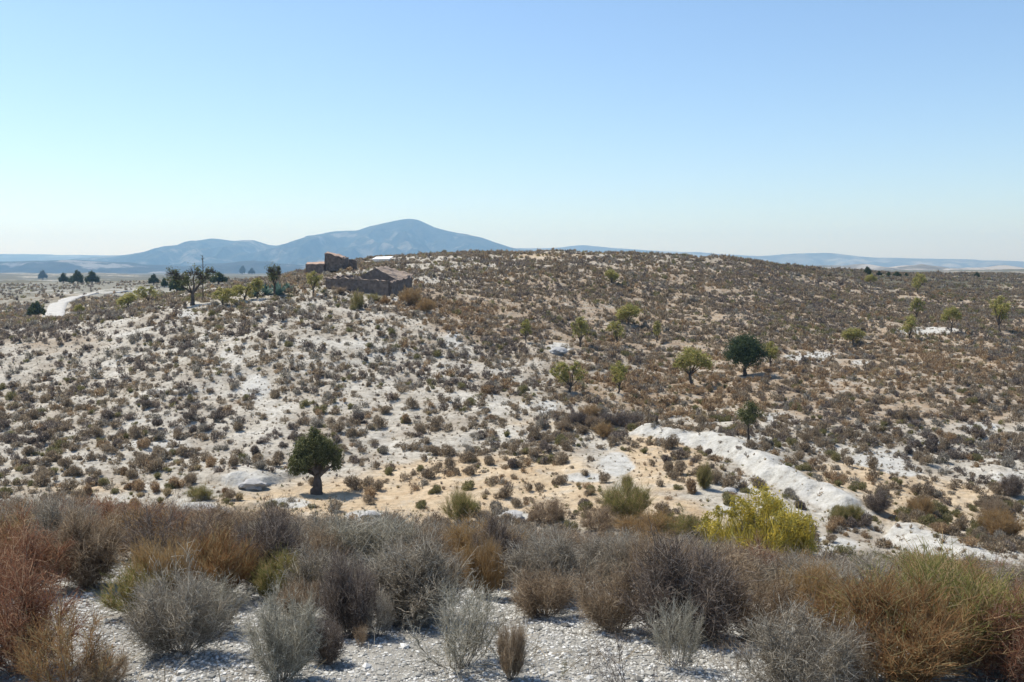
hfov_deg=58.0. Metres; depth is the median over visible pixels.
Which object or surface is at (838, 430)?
dry shrub
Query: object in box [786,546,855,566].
dry bush
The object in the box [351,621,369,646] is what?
dry bush
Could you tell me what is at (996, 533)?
dry shrub
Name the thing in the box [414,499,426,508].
grass tussock
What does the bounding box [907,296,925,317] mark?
almond tree
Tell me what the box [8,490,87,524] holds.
dry bush
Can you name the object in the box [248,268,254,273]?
dark tree
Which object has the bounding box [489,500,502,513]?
dry shrub
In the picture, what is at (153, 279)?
dark tree
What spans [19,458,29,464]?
dry shrub
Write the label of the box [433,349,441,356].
grass tussock
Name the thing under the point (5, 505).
dry bush
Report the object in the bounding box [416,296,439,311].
valley bush
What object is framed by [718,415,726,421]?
grass tussock
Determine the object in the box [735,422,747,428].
dry shrub
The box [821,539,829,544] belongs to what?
grass tussock
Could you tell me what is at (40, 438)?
dry shrub
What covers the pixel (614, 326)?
almond tree
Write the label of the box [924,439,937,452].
dry shrub
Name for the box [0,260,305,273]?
hills
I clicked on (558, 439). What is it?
grass tussock
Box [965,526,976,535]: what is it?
grass tussock
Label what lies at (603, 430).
valley bush
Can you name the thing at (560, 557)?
dry bush
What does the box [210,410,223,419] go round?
dry shrub
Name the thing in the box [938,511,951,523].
grass tussock
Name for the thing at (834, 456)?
grass tussock
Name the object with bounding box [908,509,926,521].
dry shrub
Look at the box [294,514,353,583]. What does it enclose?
dry bush
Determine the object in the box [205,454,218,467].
dry shrub
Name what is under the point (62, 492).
dry shrub
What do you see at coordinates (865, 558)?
dry bush
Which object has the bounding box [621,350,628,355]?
grass tussock
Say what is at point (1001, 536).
dry shrub
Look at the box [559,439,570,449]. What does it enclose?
dry shrub
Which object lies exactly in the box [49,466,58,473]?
grass tussock
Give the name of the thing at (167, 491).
grass tussock
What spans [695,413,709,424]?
dry shrub
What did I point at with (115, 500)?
dry bush
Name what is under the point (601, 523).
valley bush
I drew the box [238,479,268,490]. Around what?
boulder
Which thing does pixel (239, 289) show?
almond tree
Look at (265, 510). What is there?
dry bush
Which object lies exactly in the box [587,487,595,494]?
grass tussock
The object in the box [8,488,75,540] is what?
dry bush
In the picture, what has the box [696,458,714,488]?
valley bush
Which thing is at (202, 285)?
utility pole
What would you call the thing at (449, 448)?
dry shrub
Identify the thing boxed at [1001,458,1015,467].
dry shrub
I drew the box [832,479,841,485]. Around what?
grass tussock
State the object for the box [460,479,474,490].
grass tussock
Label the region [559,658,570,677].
dry bush
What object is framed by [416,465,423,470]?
grass tussock
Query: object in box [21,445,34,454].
dry shrub
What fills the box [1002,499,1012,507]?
grass tussock
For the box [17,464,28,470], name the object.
grass tussock
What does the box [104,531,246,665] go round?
dry bush
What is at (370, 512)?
boulder
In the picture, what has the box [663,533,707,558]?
dry bush
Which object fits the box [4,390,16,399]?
grass tussock
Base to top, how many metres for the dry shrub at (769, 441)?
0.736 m
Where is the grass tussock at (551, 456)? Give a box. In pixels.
[544,453,554,462]
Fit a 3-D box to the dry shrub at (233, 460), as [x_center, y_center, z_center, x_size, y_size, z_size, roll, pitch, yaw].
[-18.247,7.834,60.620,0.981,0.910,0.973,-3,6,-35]
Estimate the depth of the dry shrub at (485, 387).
78.51 m
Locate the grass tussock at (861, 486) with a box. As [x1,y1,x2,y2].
[856,483,866,489]
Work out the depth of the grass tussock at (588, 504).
50.58 m
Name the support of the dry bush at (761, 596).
on the ground at (772, 470)
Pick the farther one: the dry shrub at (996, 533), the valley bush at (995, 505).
the valley bush at (995, 505)
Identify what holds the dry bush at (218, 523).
on the ground at (772, 470)
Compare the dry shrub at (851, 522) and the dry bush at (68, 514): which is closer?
the dry bush at (68, 514)
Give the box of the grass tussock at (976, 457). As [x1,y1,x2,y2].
[972,453,983,461]
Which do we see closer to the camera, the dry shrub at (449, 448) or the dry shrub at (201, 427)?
the dry shrub at (449, 448)
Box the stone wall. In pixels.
[349,259,356,269]
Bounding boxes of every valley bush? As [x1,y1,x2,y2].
[184,481,217,500]
[333,286,347,293]
[348,286,364,308]
[363,293,383,300]
[378,296,390,303]
[395,285,423,304]
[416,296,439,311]
[435,483,480,521]
[521,494,569,525]
[553,417,571,430]
[567,410,588,424]
[574,498,622,532]
[577,402,601,414]
[580,413,600,426]
[590,420,614,438]
[595,474,658,521]
[599,407,616,425]
[606,505,687,537]
[613,409,637,426]
[620,471,634,492]
[631,410,645,421]
[651,503,708,538]
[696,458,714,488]
[826,501,850,519]
[844,501,867,520]
[863,488,894,514]
[904,490,937,514]
[970,504,1023,535]
[981,497,1010,513]
[997,472,1023,497]
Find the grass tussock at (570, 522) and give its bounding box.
[564,519,578,530]
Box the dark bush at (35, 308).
[26,300,45,316]
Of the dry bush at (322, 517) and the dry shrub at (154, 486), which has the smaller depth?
the dry bush at (322, 517)
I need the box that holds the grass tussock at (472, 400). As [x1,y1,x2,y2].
[466,397,476,404]
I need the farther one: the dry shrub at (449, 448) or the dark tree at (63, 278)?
the dark tree at (63, 278)
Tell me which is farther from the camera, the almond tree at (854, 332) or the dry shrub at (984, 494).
the almond tree at (854, 332)
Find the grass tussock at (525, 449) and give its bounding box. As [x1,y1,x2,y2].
[521,447,527,453]
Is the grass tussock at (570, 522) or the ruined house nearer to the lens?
the grass tussock at (570, 522)
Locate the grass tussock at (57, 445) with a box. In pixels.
[54,439,68,448]
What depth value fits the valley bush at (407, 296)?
114.88 m
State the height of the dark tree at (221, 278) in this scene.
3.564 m
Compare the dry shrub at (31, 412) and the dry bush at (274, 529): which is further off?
the dry shrub at (31, 412)
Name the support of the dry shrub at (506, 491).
on the ground at (772, 470)
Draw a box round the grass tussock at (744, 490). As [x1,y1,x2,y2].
[739,487,750,492]
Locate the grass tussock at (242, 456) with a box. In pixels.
[237,452,246,462]
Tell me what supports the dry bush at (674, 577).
on the ground at (772, 470)
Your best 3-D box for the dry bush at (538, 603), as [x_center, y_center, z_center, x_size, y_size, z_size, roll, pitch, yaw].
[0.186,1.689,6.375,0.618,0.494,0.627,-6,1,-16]
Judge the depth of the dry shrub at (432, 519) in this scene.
47.23 m
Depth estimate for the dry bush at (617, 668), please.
4.67 m
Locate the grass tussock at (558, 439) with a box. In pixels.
[554,433,567,444]
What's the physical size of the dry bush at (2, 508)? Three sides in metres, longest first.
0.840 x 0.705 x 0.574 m
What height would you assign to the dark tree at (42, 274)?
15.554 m
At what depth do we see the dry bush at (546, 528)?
13.03 m
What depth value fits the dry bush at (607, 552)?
7.62 m
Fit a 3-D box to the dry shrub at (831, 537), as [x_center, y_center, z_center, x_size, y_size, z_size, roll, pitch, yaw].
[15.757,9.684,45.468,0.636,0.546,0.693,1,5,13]
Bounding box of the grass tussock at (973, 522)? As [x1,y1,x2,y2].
[970,518,980,528]
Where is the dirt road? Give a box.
[42,286,167,316]
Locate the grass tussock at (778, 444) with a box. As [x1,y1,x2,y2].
[774,441,781,447]
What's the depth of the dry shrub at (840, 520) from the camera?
48.14 m
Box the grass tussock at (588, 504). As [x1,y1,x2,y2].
[576,500,592,510]
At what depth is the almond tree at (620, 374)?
82.56 m
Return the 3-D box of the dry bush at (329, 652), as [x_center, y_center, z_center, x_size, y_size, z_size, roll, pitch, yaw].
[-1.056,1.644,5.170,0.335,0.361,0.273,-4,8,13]
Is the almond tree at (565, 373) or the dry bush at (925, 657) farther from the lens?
the almond tree at (565, 373)
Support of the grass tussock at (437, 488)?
on the ground at (772, 470)
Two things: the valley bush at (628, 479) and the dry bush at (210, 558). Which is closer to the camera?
the dry bush at (210, 558)
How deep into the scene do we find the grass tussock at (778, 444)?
63.91 m
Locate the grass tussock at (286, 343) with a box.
[284,340,292,346]
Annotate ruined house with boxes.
[324,251,348,270]
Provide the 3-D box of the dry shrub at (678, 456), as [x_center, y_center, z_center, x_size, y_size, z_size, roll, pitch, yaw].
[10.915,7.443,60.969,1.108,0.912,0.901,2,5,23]
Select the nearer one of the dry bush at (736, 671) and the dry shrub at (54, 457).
the dry bush at (736, 671)
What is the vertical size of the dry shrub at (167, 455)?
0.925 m
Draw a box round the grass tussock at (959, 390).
[956,388,966,392]
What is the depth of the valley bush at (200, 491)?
52.42 m
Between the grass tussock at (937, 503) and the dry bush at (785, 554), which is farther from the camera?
the grass tussock at (937, 503)
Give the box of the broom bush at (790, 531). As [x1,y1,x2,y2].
[692,477,824,558]
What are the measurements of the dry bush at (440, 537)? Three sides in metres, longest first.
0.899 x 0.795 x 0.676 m
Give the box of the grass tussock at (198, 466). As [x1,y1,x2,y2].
[192,464,202,469]
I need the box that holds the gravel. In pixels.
[0,550,1022,681]
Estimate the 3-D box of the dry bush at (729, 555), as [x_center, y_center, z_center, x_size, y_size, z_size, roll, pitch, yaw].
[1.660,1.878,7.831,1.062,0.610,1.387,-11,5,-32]
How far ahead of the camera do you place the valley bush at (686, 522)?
43.86 m
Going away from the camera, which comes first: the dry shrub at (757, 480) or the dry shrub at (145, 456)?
the dry shrub at (757, 480)
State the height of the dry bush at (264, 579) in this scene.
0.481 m
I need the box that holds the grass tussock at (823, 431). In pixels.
[818,429,828,435]
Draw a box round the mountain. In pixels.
[68,219,525,265]
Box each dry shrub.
[0,412,8,419]
[0,419,9,428]
[5,433,17,441]
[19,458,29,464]
[21,393,35,402]
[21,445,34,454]
[24,407,38,419]
[25,436,35,443]
[32,472,51,486]
[34,469,47,476]
[36,432,49,442]
[38,393,51,402]
[39,455,51,464]
[43,427,56,436]
[44,449,56,457]
[50,452,62,461]
[52,491,64,499]
[57,455,71,467]
[59,396,74,407]
[61,478,80,493]
[68,464,83,476]
[70,488,85,497]
[83,476,98,485]
[83,484,91,494]
[88,425,104,436]
[98,444,114,451]
[100,409,114,418]
[100,418,112,425]
[111,438,122,446]
[120,466,127,475]
[124,481,132,489]
[125,469,138,478]
[128,425,144,439]
[128,496,139,505]
[130,477,144,491]
[132,455,145,466]
[134,452,151,463]
[135,437,150,448]
[139,400,151,406]
[147,456,162,471]
[149,452,159,458]
[149,479,159,492]
[151,418,163,426]
[151,445,165,454]
[153,429,165,440]
[159,448,171,459]
[167,475,179,487]
[173,428,181,439]
[176,445,190,455]
[182,412,193,419]
[183,472,196,483]
[188,425,197,432]
[196,422,210,432]
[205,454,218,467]
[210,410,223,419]
[221,488,235,499]
[227,455,240,465]
[233,421,244,430]
[250,445,260,454]
[250,453,263,461]
[253,459,267,468]
[270,388,280,398]
[273,450,284,460]
[289,429,304,442]
[307,476,313,485]
[309,416,324,427]
[327,498,342,512]
[329,419,345,432]
[342,474,360,489]
[345,427,356,437]
[352,411,365,420]
[359,475,373,487]
[361,494,376,504]
[362,484,375,497]
[371,478,383,490]
[372,414,386,427]
[378,404,389,413]
[379,444,388,453]
[401,413,411,422]
[406,396,419,408]
[413,421,424,431]
[421,466,437,477]
[423,513,441,525]
[428,445,441,454]
[429,419,443,429]
[441,443,456,456]
[443,456,455,467]
[462,450,476,461]
[463,464,477,474]
[464,444,475,452]
[474,509,489,520]
[480,384,493,393]
[484,381,494,390]
[484,454,494,465]
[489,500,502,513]
[496,485,513,498]
[501,512,517,522]
[506,442,518,454]
[507,457,516,466]
[510,497,523,507]
[525,522,536,530]
[527,426,540,439]
[528,448,537,457]
[535,418,550,428]
[539,440,552,452]
[542,434,553,442]
[549,522,565,531]
[554,451,568,464]
[554,474,568,483]
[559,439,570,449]
[576,424,588,433]
[577,497,589,504]
[596,403,608,413]
[598,472,610,483]
[601,417,610,424]
[607,434,620,445]
[654,501,672,516]
[660,434,679,449]
[661,454,671,462]
[663,459,673,471]
[666,470,678,479]
[670,448,685,459]
[674,460,686,475]
[685,476,697,493]
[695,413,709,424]
[704,448,712,454]
[710,469,723,483]
[722,472,740,487]
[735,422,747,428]
[736,425,746,430]
[747,439,758,449]
[752,475,767,487]
[758,441,771,451]
[762,438,773,448]
[783,487,798,500]
[792,448,804,460]
[793,500,806,509]
[795,442,811,451]
[798,429,811,441]
[809,429,821,437]
[817,421,831,431]
[825,521,837,532]
[826,514,848,529]
[826,533,837,542]
[828,473,848,485]
[833,428,843,434]
[843,428,857,439]
[844,516,857,527]
[856,511,873,526]
[864,437,878,446]
[865,455,878,469]
[875,484,889,496]
[878,435,892,443]
[895,408,909,419]
[897,511,911,522]
[904,445,913,453]
[908,410,919,418]
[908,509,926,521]
[909,482,925,493]
[912,450,923,461]
[914,439,922,447]
[919,452,934,464]
[922,485,934,496]
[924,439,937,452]
[925,439,937,445]
[928,433,938,441]
[932,451,949,463]
[932,487,942,497]
[932,521,948,533]
[934,521,948,533]
[939,437,950,449]
[943,431,955,440]
[945,406,957,417]
[947,526,961,533]
[948,526,959,535]
[953,515,969,529]
[971,527,982,536]
[977,491,989,502]
[978,497,991,510]
[978,526,988,533]
[979,533,990,543]
[987,495,996,500]
[987,528,1005,540]
[988,480,996,489]
[990,485,1005,495]
[996,533,1015,541]
[997,495,1006,499]
[1001,448,1016,456]
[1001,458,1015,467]
[1012,501,1022,512]
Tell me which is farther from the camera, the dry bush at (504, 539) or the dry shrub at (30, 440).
the dry shrub at (30, 440)
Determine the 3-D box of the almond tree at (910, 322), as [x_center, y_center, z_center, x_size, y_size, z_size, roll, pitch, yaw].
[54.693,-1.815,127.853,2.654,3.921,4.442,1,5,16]
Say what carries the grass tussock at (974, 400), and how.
on the ground at (772, 470)
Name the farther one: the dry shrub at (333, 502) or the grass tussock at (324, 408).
the grass tussock at (324, 408)
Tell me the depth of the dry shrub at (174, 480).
55.49 m
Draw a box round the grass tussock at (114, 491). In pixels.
[110,487,118,493]
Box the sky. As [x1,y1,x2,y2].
[0,0,1023,260]
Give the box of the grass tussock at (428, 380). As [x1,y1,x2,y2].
[426,378,435,384]
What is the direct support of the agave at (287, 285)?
on the ground at (772, 470)
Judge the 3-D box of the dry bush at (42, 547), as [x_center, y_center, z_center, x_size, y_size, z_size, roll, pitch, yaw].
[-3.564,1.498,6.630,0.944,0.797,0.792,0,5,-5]
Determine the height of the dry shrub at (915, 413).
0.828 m
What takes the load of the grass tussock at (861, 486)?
on the ground at (772, 470)
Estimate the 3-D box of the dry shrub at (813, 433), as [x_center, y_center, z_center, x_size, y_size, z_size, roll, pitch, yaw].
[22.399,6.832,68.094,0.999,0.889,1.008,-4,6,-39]
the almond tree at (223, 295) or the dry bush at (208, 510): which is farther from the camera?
the almond tree at (223, 295)
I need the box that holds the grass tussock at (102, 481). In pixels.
[99,476,109,485]
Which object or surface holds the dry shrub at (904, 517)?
on the ground at (772, 470)
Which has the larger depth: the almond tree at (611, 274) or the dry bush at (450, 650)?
the almond tree at (611, 274)
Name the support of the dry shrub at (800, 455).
on the ground at (772, 470)
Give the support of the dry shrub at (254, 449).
on the ground at (772, 470)
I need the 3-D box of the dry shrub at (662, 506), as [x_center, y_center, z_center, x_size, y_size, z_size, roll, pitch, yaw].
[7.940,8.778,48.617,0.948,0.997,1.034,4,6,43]
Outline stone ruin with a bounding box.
[326,266,412,295]
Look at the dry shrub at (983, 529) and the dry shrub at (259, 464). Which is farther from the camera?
the dry shrub at (259, 464)
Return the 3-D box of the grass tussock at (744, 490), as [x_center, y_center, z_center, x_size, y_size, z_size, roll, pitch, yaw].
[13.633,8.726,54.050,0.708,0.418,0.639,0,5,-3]
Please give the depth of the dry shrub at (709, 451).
62.08 m
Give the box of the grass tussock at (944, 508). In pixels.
[940,505,949,513]
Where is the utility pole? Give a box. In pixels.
[200,255,205,298]
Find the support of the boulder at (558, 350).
on the ground at (772, 470)
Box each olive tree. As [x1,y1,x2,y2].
[286,425,344,494]
[734,400,762,439]
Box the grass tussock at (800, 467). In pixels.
[795,464,805,470]
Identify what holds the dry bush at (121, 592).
on the ground at (772, 470)
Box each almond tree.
[73,304,84,312]
[115,291,137,305]
[133,286,160,299]
[165,263,219,305]
[211,287,236,304]
[231,284,254,299]
[250,277,266,297]
[306,271,322,292]
[520,318,531,342]
[549,360,588,391]
[570,316,589,346]
[605,269,619,282]
[605,320,625,342]
[609,360,629,393]
[615,303,643,325]
[653,320,661,342]
[672,346,714,384]
[762,341,779,366]
[841,327,866,344]
[864,273,876,286]
[897,314,917,338]
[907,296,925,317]
[911,272,927,293]
[940,305,962,331]
[985,295,1011,331]
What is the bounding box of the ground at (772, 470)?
[0,250,1023,681]
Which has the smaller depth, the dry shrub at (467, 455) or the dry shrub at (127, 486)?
the dry shrub at (127, 486)
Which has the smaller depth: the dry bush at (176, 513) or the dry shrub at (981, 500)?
the dry bush at (176, 513)
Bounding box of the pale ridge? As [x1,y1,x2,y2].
[815,264,1023,269]
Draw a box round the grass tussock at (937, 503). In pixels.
[931,499,939,509]
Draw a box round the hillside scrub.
[0,248,1023,561]
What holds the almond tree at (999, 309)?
on the ground at (772, 470)
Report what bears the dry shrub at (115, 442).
on the ground at (772, 470)
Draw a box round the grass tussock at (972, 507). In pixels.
[968,504,976,511]
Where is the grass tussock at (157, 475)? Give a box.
[154,472,161,478]
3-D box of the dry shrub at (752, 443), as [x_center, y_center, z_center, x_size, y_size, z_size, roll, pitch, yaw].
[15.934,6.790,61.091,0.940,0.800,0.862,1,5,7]
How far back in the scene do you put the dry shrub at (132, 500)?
51.75 m
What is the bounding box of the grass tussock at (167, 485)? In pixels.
[164,482,176,489]
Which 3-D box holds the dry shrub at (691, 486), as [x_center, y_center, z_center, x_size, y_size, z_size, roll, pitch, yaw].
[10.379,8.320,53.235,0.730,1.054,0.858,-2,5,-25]
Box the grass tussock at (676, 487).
[673,484,683,489]
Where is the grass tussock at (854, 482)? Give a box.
[851,481,866,487]
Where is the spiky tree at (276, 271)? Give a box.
[264,259,281,296]
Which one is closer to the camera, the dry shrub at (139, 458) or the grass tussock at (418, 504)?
the grass tussock at (418, 504)
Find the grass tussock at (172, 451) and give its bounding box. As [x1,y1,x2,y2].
[168,448,176,454]
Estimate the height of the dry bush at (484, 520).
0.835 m
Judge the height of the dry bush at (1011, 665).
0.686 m
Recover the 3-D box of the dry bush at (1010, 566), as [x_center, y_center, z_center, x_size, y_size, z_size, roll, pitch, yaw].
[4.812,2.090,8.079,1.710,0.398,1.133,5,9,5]
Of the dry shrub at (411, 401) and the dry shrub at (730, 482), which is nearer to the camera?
the dry shrub at (730, 482)
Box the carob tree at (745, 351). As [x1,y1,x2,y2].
[721,330,771,375]
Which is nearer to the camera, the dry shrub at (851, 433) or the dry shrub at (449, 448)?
the dry shrub at (449, 448)
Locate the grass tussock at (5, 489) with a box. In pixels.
[1,486,12,494]
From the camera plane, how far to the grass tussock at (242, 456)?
61.80 m
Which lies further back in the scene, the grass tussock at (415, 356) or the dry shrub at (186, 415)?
the grass tussock at (415, 356)
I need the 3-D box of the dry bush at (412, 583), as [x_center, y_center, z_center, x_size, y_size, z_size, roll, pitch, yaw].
[-0.685,1.536,6.136,1.035,0.781,0.973,4,7,44]
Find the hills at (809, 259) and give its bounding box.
[0,245,1023,267]
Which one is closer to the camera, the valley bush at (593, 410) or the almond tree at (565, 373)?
the valley bush at (593, 410)
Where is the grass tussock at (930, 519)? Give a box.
[917,513,935,524]
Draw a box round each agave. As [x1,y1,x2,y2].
[261,283,272,294]
[269,282,287,294]
[282,282,293,290]
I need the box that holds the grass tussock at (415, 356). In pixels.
[414,353,421,359]
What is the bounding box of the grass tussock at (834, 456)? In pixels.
[830,449,840,460]
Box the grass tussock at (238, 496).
[233,492,245,500]
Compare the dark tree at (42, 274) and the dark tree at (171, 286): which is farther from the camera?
the dark tree at (42, 274)
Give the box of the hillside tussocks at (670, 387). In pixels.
[0,249,1023,560]
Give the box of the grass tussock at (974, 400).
[965,397,977,404]
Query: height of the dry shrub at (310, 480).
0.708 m
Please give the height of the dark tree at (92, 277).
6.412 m
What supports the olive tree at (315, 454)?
on the ground at (772, 470)
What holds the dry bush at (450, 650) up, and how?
on the ground at (772, 470)
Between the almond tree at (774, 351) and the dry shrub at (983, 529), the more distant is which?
the almond tree at (774, 351)
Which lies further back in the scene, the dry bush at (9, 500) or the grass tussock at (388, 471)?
the grass tussock at (388, 471)
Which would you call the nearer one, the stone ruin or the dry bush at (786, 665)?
the dry bush at (786, 665)
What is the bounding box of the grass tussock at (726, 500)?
[722,490,734,506]
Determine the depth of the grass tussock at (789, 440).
65.94 m
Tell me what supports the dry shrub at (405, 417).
on the ground at (772, 470)
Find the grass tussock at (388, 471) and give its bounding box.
[384,466,392,474]
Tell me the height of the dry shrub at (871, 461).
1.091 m
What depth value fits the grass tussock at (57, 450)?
64.02 m
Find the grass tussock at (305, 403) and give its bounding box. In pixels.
[299,399,309,405]
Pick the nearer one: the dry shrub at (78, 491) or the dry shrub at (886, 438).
the dry shrub at (78, 491)
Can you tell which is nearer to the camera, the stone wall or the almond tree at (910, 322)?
the almond tree at (910, 322)
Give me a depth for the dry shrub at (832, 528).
47.44 m
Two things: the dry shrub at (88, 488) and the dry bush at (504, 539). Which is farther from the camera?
the dry shrub at (88, 488)
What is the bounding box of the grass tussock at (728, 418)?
[724,415,731,420]
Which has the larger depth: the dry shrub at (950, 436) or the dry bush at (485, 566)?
the dry shrub at (950, 436)
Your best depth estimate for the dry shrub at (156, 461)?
60.67 m
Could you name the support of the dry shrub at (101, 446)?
on the ground at (772, 470)
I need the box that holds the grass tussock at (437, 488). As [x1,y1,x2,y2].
[431,484,441,493]
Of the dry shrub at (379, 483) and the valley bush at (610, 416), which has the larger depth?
the valley bush at (610, 416)
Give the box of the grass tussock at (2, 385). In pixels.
[0,383,6,389]
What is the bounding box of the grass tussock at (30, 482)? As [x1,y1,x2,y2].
[27,480,36,485]
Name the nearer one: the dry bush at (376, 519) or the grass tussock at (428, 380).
the dry bush at (376, 519)
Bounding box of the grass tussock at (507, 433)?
[502,430,510,436]
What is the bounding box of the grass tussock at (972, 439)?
[964,437,974,442]
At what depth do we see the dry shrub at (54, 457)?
62.59 m
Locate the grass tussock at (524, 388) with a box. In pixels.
[517,384,527,392]
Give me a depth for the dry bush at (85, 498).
11.38 m
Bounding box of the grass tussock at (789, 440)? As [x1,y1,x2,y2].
[785,437,796,445]
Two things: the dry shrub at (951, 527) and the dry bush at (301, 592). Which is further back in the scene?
the dry shrub at (951, 527)
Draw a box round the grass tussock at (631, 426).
[627,422,637,430]
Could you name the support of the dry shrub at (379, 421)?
on the ground at (772, 470)
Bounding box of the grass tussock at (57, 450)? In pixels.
[45,446,62,453]
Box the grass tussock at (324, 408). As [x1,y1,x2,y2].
[312,404,327,412]
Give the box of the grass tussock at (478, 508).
[471,501,481,513]
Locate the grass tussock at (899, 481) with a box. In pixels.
[895,478,902,484]
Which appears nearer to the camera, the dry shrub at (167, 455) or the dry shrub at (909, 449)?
the dry shrub at (167, 455)
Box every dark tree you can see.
[38,270,47,279]
[58,272,68,282]
[70,269,83,283]
[83,270,100,284]
[148,273,158,284]
[160,278,167,286]
[168,277,184,290]
[209,272,229,283]
[239,265,245,273]
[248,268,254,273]
[864,266,871,273]
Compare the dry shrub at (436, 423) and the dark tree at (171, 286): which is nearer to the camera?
the dry shrub at (436, 423)
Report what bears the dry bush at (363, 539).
on the ground at (772, 470)
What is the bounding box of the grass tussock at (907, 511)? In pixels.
[904,508,915,518]
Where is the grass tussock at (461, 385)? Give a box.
[458,382,465,388]
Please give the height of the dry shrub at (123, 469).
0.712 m
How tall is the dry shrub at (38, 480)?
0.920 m
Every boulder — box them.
[192,504,213,510]
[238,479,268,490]
[359,511,380,516]
[502,510,522,519]
[549,347,566,354]
[723,487,736,493]
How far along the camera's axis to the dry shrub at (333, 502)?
50.94 m
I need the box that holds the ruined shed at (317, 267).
[305,262,324,272]
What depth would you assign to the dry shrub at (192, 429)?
68.73 m
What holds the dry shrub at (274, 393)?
on the ground at (772, 470)
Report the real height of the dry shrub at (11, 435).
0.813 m
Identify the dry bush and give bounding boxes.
[0,487,95,517]
[0,488,18,519]
[0,488,72,506]
[0,492,29,552]
[0,494,86,598]
[0,495,22,508]
[0,498,48,557]
[0,504,94,679]
[0,571,131,681]
[2,488,43,507]
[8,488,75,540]
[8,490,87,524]
[29,485,92,564]
[31,493,105,561]
[31,493,132,592]
[39,491,107,526]
[57,638,139,681]
[60,488,110,510]
[77,493,170,525]
[82,555,185,616]
[95,491,191,561]
[96,494,142,512]
[97,495,197,550]
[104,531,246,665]
[109,477,230,567]
[113,522,201,611]
[125,495,189,513]
[127,498,191,550]
[145,492,266,556]
[156,515,271,595]
[161,502,256,521]
[164,564,258,631]
[223,488,316,589]
[224,500,314,537]
[227,502,302,523]
[228,563,332,681]
[232,515,308,553]
[238,499,305,545]
[246,542,318,601]
[264,494,376,549]
[264,572,322,617]
[273,527,356,595]
[287,496,353,545]
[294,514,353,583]
[296,493,450,581]
[308,534,388,639]
[308,607,349,667]
[342,506,400,532]
[346,514,480,632]
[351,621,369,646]
[355,502,393,522]
[361,584,399,638]
[363,505,407,527]
[369,503,475,577]
[379,520,464,582]
[387,566,519,675]
[391,508,433,542]
[401,509,454,533]
[420,501,533,583]
[422,506,461,537]
[435,512,537,542]
[458,508,524,529]
[458,519,484,542]
[459,531,507,598]
[466,499,530,588]
[490,518,604,605]
[492,610,534,680]
[499,559,580,620]
[514,523,548,540]
[515,522,556,562]
[531,523,556,533]
[537,525,602,572]
[544,525,596,541]
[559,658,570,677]
[564,532,650,636]
[568,522,621,540]
[569,521,644,589]
[570,530,650,569]
[575,636,604,673]
[577,522,647,547]
[577,525,642,562]
[586,620,667,681]
[596,524,680,544]
[602,508,766,646]
[618,520,705,582]
[620,525,677,540]
[642,586,710,669]
[658,534,781,593]
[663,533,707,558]
[689,532,742,557]
[703,616,759,681]
[712,532,741,548]
[713,532,766,587]
[714,546,822,645]
[718,588,884,681]
[725,526,790,589]
[744,549,817,598]
[749,535,804,554]
[750,543,797,568]
[750,545,857,633]
[769,543,905,602]
[775,540,811,563]
[780,547,838,561]
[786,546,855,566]
[793,552,1023,681]
[802,523,1023,668]
[819,551,856,574]
[823,605,898,681]
[844,548,923,592]
[881,540,952,566]
[892,546,1010,597]
[935,559,1023,681]
[938,547,1013,584]
[959,553,1023,599]
[975,551,1023,585]
[981,556,1021,569]
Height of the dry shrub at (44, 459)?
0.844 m
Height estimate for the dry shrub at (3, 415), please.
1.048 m
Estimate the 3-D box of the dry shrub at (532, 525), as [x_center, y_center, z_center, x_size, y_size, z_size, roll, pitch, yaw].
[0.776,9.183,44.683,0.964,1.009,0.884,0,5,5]
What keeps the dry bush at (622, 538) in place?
on the ground at (772, 470)
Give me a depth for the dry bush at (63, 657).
4.56 m
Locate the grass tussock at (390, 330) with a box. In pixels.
[387,328,394,333]
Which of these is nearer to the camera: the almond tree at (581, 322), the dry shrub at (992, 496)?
the dry shrub at (992, 496)
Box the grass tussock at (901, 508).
[895,506,910,514]
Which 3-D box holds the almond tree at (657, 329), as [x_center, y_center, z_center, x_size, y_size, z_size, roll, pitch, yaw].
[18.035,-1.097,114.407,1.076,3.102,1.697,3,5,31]
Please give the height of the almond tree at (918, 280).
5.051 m
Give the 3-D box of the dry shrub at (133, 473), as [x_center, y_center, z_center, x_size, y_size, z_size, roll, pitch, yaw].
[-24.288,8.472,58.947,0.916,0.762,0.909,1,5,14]
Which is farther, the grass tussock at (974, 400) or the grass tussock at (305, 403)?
the grass tussock at (974, 400)
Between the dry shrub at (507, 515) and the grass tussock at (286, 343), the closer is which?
the dry shrub at (507, 515)
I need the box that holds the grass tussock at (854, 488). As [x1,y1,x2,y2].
[847,484,857,491]
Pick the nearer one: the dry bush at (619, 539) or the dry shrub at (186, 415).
the dry bush at (619, 539)
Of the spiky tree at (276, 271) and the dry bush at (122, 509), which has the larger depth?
the spiky tree at (276, 271)
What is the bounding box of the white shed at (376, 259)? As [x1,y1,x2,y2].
[372,256,392,261]
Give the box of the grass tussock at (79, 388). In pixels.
[77,385,84,390]
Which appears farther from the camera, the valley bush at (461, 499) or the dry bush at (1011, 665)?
the valley bush at (461, 499)
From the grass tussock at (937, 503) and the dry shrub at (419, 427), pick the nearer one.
the grass tussock at (937, 503)
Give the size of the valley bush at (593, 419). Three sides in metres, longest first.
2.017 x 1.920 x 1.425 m
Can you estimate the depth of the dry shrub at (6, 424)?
70.72 m
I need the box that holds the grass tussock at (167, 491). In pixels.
[161,487,173,495]
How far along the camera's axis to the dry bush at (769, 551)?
9.55 m
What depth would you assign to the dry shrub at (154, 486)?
55.65 m
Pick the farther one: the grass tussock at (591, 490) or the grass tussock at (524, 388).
the grass tussock at (524, 388)
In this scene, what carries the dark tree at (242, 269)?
on the ground at (772, 470)

